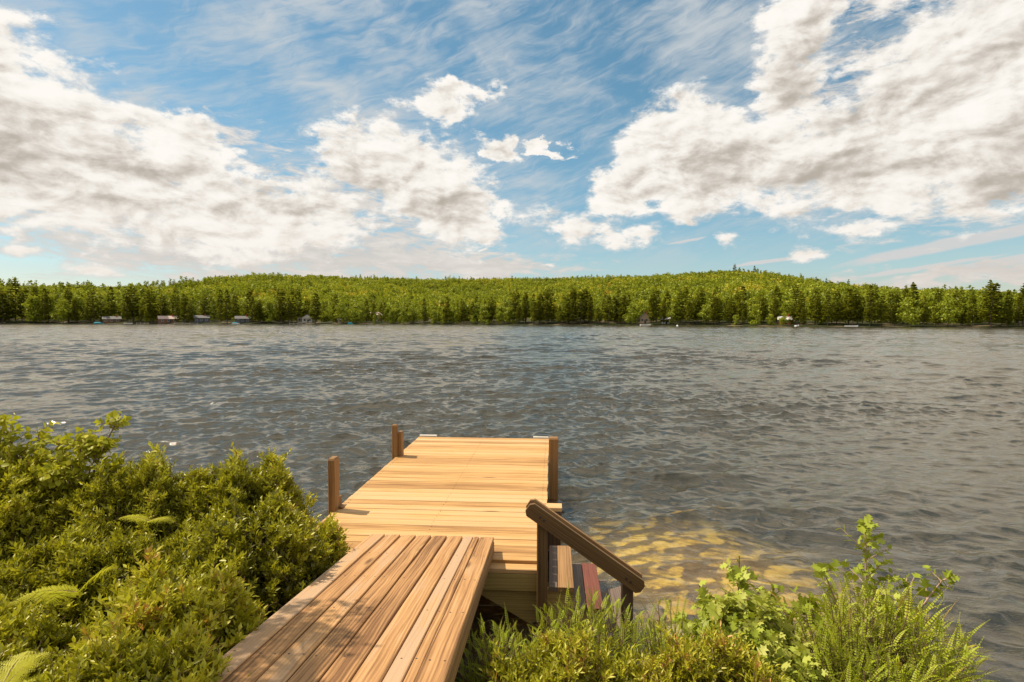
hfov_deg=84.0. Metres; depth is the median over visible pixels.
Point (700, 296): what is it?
pine tree
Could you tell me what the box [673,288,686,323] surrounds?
pine tree
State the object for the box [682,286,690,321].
pine tree
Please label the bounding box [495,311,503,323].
broadleaf tree
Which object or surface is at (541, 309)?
pine tree
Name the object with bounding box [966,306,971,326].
pine tree
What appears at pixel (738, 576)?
maple sapling
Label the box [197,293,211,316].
pine tree
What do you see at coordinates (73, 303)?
pine tree
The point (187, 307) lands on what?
pine tree
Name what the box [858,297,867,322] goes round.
pine tree
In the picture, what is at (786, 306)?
broadleaf tree
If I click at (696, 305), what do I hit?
pine tree
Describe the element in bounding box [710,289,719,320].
pine tree
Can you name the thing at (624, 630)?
sweet fern
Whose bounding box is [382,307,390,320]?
broadleaf tree
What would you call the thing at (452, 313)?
broadleaf tree
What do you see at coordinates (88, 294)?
pine tree
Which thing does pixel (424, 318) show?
pine tree
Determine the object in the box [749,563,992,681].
sweet fern
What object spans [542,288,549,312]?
pine tree
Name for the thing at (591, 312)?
pine tree
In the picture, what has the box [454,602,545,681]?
sweet fern
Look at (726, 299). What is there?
pine tree
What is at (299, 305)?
pine tree
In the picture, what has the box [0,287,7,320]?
pine tree
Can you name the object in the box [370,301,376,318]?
pine tree
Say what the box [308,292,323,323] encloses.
pine tree
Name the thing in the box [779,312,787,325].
broadleaf tree
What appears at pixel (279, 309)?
pine tree
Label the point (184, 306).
pine tree
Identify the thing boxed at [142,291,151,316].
pine tree
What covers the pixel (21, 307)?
pine tree
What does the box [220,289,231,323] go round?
pine tree
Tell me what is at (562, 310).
broadleaf tree
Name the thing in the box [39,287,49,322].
pine tree
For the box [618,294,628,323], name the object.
pine tree
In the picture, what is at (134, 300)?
pine tree
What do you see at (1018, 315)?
pine tree
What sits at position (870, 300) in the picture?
pine tree
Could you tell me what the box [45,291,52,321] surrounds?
pine tree
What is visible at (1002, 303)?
broadleaf tree
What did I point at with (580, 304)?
pine tree
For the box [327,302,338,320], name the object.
broadleaf tree
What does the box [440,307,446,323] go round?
broadleaf tree
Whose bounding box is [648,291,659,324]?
pine tree
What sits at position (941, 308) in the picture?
broadleaf tree
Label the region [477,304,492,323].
broadleaf tree
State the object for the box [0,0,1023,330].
sky
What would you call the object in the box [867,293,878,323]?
pine tree
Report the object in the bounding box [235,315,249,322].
lakeside cabin
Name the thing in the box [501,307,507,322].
broadleaf tree
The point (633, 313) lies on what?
broadleaf tree
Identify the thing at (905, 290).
pine tree
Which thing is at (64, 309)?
broadleaf tree
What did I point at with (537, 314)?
pine tree
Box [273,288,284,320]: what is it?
pine tree
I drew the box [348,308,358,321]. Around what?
broadleaf tree
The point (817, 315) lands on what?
pine tree
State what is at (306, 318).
lakeside cabin
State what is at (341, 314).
broadleaf tree
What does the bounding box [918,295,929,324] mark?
pine tree
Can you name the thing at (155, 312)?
pine tree
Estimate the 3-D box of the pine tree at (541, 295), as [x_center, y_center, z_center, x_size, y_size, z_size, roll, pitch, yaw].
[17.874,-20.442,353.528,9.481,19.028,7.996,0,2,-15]
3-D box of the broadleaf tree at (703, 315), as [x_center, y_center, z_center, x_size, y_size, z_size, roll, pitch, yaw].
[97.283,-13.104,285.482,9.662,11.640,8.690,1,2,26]
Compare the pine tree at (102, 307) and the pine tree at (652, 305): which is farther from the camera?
the pine tree at (102, 307)
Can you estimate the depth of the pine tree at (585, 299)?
330.82 m
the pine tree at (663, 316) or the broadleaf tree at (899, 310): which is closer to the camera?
the broadleaf tree at (899, 310)
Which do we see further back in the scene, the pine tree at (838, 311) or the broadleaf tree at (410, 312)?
the broadleaf tree at (410, 312)
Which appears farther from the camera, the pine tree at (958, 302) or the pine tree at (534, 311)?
the pine tree at (534, 311)
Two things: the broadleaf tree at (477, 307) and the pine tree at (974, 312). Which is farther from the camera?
the broadleaf tree at (477, 307)
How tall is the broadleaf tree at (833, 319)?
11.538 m
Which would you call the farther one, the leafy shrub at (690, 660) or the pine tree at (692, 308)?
the pine tree at (692, 308)
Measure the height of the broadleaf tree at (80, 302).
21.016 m
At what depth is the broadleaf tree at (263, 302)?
395.20 m
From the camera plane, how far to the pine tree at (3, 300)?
389.07 m
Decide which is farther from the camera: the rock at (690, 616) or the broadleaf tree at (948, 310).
the broadleaf tree at (948, 310)
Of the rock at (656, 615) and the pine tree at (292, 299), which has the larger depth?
the pine tree at (292, 299)
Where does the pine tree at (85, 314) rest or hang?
on the hills
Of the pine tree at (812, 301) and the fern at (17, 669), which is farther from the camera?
the pine tree at (812, 301)
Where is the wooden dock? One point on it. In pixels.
(435, 485)
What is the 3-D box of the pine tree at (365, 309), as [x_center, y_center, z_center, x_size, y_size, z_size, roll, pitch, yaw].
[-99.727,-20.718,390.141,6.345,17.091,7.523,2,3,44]
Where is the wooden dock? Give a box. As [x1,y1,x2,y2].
[316,424,561,622]
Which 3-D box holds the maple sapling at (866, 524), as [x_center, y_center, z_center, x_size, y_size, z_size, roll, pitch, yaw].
[2.256,1.677,3.505,1.041,1.288,0.519,0,2,0]
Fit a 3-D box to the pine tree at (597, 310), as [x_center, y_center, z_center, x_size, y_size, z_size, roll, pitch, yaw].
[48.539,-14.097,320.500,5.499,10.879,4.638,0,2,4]
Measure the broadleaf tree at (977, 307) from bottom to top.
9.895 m
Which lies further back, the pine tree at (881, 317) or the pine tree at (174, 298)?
the pine tree at (174, 298)
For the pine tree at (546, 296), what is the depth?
345.06 m
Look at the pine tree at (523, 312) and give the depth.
345.94 m
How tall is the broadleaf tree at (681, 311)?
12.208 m
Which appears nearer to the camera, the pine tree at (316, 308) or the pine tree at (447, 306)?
the pine tree at (447, 306)
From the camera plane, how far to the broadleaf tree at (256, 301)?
388.70 m
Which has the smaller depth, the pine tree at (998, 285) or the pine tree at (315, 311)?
the pine tree at (998, 285)
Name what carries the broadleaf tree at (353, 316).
on the hills
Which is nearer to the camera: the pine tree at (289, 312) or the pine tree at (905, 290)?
the pine tree at (905, 290)
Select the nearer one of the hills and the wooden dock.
the wooden dock
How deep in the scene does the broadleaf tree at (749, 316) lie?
274.76 m
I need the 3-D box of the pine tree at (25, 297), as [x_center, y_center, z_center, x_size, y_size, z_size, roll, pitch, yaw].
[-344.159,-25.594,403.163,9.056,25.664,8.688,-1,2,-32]
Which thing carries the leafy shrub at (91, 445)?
on the ground
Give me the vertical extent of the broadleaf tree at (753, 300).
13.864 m
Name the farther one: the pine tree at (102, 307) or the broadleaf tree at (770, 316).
the pine tree at (102, 307)
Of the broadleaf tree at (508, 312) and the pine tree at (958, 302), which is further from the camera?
the broadleaf tree at (508, 312)
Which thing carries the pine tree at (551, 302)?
on the hills
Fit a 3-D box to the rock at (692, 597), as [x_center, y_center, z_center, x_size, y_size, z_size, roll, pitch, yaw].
[1.704,2.452,5.380,0.158,0.132,0.213,-1,2,-16]
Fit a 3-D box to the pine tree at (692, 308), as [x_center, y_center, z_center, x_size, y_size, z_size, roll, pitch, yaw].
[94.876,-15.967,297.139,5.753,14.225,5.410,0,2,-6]
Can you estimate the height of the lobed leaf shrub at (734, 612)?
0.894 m
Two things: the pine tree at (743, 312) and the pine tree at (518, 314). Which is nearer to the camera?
the pine tree at (743, 312)
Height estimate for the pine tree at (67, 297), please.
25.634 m
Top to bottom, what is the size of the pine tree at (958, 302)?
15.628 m
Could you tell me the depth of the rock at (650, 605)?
5.09 m
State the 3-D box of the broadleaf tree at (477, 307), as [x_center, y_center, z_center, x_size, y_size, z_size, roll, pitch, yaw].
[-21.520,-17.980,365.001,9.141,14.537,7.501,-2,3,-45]
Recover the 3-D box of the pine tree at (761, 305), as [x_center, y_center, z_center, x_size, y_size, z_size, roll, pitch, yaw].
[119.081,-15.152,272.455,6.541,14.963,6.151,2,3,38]
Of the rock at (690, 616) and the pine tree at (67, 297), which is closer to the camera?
the rock at (690, 616)
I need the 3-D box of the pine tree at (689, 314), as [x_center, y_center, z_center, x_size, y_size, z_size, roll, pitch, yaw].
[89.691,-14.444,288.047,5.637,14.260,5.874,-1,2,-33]
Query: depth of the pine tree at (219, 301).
398.76 m
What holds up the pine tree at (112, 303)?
on the hills
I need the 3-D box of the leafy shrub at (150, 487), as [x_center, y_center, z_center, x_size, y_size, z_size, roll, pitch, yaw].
[-3.042,1.598,4.614,1.824,1.577,1.369,0,2,0]
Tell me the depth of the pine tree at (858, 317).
246.38 m
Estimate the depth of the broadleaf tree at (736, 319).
273.39 m
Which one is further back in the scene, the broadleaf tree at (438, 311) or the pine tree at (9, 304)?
the pine tree at (9, 304)
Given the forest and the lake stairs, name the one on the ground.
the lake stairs
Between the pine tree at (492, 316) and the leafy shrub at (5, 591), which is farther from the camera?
the pine tree at (492, 316)
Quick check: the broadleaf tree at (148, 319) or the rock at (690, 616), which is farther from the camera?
the broadleaf tree at (148, 319)
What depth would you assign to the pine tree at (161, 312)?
398.62 m
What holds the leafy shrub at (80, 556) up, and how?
on the ground
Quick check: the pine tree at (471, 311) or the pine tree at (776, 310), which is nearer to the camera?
the pine tree at (776, 310)
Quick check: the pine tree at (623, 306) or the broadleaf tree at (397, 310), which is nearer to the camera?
the pine tree at (623, 306)
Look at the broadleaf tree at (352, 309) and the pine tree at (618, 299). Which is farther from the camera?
the broadleaf tree at (352, 309)
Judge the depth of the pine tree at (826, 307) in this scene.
250.87 m
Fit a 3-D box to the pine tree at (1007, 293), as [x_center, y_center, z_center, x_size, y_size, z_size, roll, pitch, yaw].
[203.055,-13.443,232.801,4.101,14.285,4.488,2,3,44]
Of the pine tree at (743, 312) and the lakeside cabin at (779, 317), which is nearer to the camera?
the lakeside cabin at (779, 317)
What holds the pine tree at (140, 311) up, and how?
on the hills
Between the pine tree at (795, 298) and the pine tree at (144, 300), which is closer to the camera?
the pine tree at (795, 298)
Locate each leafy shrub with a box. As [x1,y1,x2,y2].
[0,410,132,506]
[0,429,77,564]
[0,510,199,625]
[0,549,62,621]
[0,589,81,654]
[0,638,69,681]
[3,604,83,665]
[23,611,250,681]
[33,441,211,548]
[63,545,270,670]
[163,482,337,617]
[180,442,318,531]
[280,499,352,601]
[478,620,659,681]
[628,616,790,681]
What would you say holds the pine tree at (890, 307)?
on the hills
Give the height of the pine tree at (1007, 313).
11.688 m
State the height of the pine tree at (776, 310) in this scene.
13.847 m
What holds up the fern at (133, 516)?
on the ground
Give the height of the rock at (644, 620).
0.183 m
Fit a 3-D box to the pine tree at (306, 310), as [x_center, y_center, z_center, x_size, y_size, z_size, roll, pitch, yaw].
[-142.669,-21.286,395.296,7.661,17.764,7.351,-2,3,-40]
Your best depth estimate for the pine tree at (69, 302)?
395.93 m
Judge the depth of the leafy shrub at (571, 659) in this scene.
2.84 m
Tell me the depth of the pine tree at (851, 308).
246.40 m
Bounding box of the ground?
[0,330,1023,681]
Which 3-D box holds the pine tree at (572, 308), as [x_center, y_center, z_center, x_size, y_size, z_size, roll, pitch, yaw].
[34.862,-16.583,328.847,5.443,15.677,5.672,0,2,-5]
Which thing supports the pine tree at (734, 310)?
on the hills
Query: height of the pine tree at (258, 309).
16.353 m
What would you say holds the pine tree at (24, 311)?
on the hills
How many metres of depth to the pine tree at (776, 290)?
275.29 m
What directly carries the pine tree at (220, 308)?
on the hills
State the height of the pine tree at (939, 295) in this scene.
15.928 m
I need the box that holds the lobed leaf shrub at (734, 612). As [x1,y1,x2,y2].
[683,585,844,681]
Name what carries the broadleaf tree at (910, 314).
on the hills
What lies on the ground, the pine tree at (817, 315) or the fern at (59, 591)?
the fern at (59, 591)
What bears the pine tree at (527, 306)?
on the hills
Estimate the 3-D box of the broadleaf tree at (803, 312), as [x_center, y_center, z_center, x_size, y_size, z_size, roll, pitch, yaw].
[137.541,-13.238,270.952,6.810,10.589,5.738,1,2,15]
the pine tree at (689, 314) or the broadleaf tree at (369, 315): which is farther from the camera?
the broadleaf tree at (369, 315)
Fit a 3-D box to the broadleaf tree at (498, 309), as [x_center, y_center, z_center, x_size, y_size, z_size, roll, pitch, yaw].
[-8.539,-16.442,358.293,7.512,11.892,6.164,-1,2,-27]
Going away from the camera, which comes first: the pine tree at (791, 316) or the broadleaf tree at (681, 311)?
the pine tree at (791, 316)
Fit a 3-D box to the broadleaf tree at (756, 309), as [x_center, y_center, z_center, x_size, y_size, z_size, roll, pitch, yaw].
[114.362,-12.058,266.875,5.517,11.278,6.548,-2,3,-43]
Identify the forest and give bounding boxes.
[0,267,1023,322]
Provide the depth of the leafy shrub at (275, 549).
3.61 m
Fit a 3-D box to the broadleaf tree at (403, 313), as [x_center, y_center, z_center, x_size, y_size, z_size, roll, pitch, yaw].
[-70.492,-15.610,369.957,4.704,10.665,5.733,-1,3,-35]
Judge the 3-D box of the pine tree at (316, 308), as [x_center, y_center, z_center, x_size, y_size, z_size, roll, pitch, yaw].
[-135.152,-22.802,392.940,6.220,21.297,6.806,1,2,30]
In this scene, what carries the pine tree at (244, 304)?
on the hills
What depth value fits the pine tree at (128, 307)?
391.05 m
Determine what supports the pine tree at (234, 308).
on the hills
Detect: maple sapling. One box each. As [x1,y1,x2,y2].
[672,555,824,631]
[800,514,962,672]
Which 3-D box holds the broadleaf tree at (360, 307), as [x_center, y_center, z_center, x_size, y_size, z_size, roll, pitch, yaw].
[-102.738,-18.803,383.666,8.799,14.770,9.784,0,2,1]
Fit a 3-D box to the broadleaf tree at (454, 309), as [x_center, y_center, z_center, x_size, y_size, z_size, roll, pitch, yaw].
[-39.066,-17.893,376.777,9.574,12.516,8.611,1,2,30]
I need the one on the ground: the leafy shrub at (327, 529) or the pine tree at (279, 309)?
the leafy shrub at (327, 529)
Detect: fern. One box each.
[0,565,121,615]
[0,651,56,681]
[118,514,178,524]
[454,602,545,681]
[527,576,659,680]
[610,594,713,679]
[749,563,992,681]
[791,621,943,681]
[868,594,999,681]
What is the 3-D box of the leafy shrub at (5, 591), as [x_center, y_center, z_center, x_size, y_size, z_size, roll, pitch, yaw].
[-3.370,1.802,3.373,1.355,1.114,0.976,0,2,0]
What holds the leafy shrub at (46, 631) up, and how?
on the ground
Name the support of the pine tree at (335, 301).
on the hills
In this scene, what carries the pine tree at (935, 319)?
on the hills
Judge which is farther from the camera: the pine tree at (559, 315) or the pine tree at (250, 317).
the pine tree at (250, 317)
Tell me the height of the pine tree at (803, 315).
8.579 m
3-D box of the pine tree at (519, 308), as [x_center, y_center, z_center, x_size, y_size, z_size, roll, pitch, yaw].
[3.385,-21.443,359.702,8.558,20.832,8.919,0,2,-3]
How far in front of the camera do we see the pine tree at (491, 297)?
361.57 m
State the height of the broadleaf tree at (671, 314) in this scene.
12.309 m
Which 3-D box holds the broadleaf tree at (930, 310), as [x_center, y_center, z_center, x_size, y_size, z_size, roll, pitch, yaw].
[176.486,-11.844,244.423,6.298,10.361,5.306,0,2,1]
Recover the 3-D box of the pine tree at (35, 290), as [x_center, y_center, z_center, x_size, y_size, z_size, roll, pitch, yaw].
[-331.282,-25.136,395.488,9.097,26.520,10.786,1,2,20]
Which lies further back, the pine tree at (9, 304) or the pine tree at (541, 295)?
the pine tree at (9, 304)
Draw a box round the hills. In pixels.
[0,279,1023,330]
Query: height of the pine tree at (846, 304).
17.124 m
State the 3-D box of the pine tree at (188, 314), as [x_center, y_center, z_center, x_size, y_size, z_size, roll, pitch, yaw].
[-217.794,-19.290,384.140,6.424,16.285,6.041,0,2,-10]
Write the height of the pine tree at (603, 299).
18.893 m
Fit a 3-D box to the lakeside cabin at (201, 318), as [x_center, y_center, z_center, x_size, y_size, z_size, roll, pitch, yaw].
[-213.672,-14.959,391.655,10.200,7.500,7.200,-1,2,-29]
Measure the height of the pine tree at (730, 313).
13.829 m
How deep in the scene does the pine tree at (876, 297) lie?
255.96 m
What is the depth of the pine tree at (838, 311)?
249.69 m
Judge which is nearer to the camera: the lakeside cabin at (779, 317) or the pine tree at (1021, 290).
the pine tree at (1021, 290)
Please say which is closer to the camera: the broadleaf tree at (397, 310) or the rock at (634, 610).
the rock at (634, 610)
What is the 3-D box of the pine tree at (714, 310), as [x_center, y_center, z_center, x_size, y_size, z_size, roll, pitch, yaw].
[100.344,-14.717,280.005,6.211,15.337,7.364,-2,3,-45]
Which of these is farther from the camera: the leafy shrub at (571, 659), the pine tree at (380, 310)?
the pine tree at (380, 310)
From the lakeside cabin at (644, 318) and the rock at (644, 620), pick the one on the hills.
the lakeside cabin at (644, 318)
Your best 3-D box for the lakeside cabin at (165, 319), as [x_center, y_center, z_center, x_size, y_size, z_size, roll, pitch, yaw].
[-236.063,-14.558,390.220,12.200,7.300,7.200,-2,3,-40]
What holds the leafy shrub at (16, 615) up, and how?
on the ground
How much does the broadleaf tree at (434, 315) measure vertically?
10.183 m
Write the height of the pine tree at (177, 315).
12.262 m
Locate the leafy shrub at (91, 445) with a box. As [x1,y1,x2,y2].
[0,410,132,506]
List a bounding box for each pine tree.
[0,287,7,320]
[0,290,11,322]
[1,287,16,321]
[7,278,21,320]
[15,290,26,321]
[20,287,33,316]
[22,300,29,322]
[29,286,43,316]
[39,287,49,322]
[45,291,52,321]
[60,288,73,320]
[61,289,71,321]
[68,299,80,322]
[82,289,95,320]
[83,305,89,322]
[88,288,99,321]
[95,294,105,317]
[104,286,117,315]
[120,285,142,321]
[120,289,133,315]
[120,294,134,322]
[138,305,142,320]
[141,287,159,322]
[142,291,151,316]
[157,294,170,315]
[170,287,180,316]
[174,308,179,320]
[179,293,187,321]
[180,296,190,321]
[185,300,194,319]
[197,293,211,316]
[215,289,225,321]
[217,304,223,320]
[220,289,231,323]
[230,292,239,321]
[243,287,253,315]
[247,296,256,322]
[254,300,262,322]
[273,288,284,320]
[274,297,284,323]
[276,288,286,321]
[284,295,292,322]
[286,288,296,322]
[292,288,303,321]
[302,298,309,316]
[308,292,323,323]
[313,293,319,321]
[332,294,339,322]
[363,299,370,321]
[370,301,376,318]
[378,302,384,323]
[420,298,426,323]
[443,297,452,323]
[458,301,467,323]
[459,301,463,322]
[469,302,475,322]
[485,299,493,319]
[487,296,495,322]
[509,291,519,321]
[512,291,521,311]
[515,306,520,321]
[520,296,526,323]
[523,292,530,316]
[530,293,537,323]
[533,294,545,321]
[535,295,542,323]
[535,296,543,322]
[541,300,551,323]
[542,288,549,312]
[542,289,553,322]
[547,290,555,322]
[556,306,562,321]
[561,295,572,323]
[567,288,577,322]
[568,299,576,320]
[574,291,586,323]
[576,289,592,322]
[586,297,594,323]
[594,307,602,322]
[601,292,609,322]
[603,295,614,323]
[610,295,617,319]
[614,287,622,322]
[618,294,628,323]
[626,294,631,322]
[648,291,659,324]
[654,287,662,321]
[658,300,667,324]
[661,290,671,316]
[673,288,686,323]
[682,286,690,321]
[684,299,694,324]
[689,297,696,318]
[691,293,702,319]
[693,288,706,323]
[709,296,722,324]
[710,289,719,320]
[710,296,715,322]
[716,298,724,322]
[723,297,731,321]
[726,294,737,322]
[726,299,732,321]
[733,290,741,316]
[736,285,747,323]
[740,309,745,322]
[756,294,767,318]
[760,295,769,321]
[768,285,782,321]
[770,296,779,323]
[788,308,794,324]
[790,284,802,321]
[794,290,807,323]
[800,308,806,322]
[807,287,821,323]
[811,295,822,324]
[821,291,833,325]
[829,288,844,323]
[834,298,846,324]
[841,288,854,323]
[844,285,861,324]
[850,298,863,324]
[853,291,864,318]
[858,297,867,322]
[864,285,876,325]
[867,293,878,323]
[871,290,881,322]
[876,295,887,325]
[884,291,897,324]
[891,305,897,325]
[892,292,900,319]
[901,287,910,320]
[907,283,920,320]
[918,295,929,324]
[920,304,928,326]
[930,288,943,315]
[931,306,940,325]
[950,290,960,321]
[955,289,967,324]
[959,305,965,325]
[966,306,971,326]
[968,295,978,323]
[977,282,1004,326]
[978,280,998,324]
[990,283,1001,323]
[1001,299,1013,326]
[1003,291,1013,318]
[1012,293,1023,325]
[1013,285,1023,324]
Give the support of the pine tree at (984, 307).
on the hills
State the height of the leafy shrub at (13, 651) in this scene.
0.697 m
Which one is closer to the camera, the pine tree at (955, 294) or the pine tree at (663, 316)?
the pine tree at (955, 294)
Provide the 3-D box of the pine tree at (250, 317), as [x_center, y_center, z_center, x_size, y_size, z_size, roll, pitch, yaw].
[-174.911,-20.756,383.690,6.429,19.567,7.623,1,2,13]
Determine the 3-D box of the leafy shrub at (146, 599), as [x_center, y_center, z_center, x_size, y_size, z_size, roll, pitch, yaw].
[-1.665,1.556,2.813,0.953,1.131,0.998,0,2,0]
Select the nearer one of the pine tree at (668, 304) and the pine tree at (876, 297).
the pine tree at (876, 297)
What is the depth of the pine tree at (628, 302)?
316.49 m
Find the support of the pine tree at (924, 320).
on the hills
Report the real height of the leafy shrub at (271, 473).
1.547 m
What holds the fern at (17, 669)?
on the ground
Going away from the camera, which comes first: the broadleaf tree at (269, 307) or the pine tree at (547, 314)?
the pine tree at (547, 314)
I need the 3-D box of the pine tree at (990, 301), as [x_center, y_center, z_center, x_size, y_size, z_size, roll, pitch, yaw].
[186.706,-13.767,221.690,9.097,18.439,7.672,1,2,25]
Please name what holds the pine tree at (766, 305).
on the hills
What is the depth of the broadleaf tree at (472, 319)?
356.71 m
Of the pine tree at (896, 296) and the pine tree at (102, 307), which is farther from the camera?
the pine tree at (102, 307)
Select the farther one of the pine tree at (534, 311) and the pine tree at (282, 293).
the pine tree at (282, 293)
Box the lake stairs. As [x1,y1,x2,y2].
[525,498,644,644]
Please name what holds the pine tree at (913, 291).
on the hills
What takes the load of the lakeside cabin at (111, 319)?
on the hills
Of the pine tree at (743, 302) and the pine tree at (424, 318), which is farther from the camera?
the pine tree at (424, 318)
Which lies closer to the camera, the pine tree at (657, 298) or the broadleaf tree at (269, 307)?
the pine tree at (657, 298)
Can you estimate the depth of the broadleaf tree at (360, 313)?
374.21 m
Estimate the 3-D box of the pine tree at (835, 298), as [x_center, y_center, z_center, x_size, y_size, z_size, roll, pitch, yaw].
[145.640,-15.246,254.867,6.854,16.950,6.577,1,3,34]
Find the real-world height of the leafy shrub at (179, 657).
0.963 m
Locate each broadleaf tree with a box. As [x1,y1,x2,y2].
[21,295,43,322]
[41,294,56,320]
[49,298,72,322]
[67,295,90,321]
[142,303,157,322]
[250,297,264,320]
[261,298,267,318]
[262,300,276,322]
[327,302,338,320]
[333,302,350,323]
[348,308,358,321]
[350,310,357,323]
[354,303,366,320]
[357,310,364,322]
[368,310,377,321]
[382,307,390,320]
[387,310,395,322]
[389,309,398,321]
[395,308,402,321]
[400,309,406,323]
[406,306,417,321]
[416,306,430,322]
[430,310,437,322]
[436,306,444,321]
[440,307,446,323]
[447,305,458,318]
[448,309,454,322]
[453,313,458,322]
[470,315,475,323]
[473,302,481,322]
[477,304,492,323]
[494,306,503,321]
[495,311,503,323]
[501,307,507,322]
[503,307,517,323]
[555,301,573,322]
[610,301,624,321]
[622,302,641,324]
[665,303,678,322]
[676,301,687,322]
[696,303,714,324]
[732,315,739,324]
[745,297,760,321]
[748,305,755,323]
[749,304,762,324]
[766,314,775,324]
[777,300,796,322]
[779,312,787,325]
[794,302,807,322]
[819,303,827,323]
[826,300,835,322]
[891,302,908,323]
[895,296,923,326]
[916,302,932,322]
[930,303,943,324]
[934,296,964,325]
[965,302,983,323]
[992,300,1015,324]
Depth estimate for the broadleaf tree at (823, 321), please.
259.17 m
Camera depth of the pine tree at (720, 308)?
286.78 m
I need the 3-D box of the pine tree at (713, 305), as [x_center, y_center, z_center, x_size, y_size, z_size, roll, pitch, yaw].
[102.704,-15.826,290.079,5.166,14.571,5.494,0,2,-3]
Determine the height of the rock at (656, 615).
0.129 m
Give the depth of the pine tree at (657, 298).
316.57 m
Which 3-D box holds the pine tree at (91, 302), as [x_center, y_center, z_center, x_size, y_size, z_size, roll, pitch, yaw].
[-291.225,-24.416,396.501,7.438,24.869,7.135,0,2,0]
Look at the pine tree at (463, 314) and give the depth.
360.40 m
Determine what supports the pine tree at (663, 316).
on the hills
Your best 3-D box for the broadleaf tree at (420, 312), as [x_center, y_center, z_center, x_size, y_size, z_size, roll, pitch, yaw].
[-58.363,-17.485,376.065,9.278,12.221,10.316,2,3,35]
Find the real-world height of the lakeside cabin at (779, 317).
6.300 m
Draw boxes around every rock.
[633,608,638,615]
[636,618,662,641]
[644,603,664,612]
[644,609,666,620]
[666,623,682,637]
[681,614,699,623]
[683,593,698,602]
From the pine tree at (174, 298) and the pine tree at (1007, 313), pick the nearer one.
the pine tree at (1007, 313)
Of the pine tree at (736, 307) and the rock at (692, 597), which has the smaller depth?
the rock at (692, 597)
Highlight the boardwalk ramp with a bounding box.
[217,534,493,681]
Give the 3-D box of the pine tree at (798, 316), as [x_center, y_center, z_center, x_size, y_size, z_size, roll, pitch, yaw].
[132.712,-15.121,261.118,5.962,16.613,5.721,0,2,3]
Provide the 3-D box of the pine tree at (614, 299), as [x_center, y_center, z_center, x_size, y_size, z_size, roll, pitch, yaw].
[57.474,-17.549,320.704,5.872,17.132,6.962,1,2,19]
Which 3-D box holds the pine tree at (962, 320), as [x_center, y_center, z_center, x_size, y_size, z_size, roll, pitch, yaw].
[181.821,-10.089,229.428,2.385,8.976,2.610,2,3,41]
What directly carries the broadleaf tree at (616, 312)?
on the hills
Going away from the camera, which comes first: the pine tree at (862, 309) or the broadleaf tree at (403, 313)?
the pine tree at (862, 309)
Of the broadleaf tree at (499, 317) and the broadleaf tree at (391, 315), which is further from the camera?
the broadleaf tree at (391, 315)
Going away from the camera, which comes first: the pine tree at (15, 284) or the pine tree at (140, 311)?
the pine tree at (140, 311)
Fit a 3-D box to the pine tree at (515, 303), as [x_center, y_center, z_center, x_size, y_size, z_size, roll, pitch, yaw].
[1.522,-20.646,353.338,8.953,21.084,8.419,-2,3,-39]
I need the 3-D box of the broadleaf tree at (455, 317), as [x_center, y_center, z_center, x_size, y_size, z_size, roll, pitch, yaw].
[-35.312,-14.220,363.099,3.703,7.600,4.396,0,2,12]
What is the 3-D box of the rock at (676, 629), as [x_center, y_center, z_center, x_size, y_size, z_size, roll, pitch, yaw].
[1.346,2.392,4.596,0.223,0.171,0.301,0,2,-7]
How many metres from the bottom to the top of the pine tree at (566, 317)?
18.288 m
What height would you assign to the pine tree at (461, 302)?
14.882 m
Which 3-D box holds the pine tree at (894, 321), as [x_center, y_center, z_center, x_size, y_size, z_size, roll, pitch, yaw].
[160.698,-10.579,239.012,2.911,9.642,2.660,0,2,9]
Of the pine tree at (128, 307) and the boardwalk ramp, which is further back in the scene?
the pine tree at (128, 307)
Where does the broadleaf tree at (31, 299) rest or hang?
on the hills
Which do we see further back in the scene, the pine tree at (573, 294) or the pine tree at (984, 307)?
the pine tree at (573, 294)
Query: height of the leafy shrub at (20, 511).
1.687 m
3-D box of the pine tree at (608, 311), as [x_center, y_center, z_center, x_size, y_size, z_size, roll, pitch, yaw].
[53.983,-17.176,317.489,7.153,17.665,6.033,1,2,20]
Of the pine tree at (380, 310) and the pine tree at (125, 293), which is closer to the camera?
the pine tree at (380, 310)
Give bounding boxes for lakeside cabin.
[102,315,121,322]
[157,314,178,323]
[193,314,209,322]
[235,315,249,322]
[298,314,311,322]
[639,311,648,322]
[777,314,791,323]
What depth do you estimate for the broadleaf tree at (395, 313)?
377.36 m
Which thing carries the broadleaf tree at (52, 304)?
on the hills

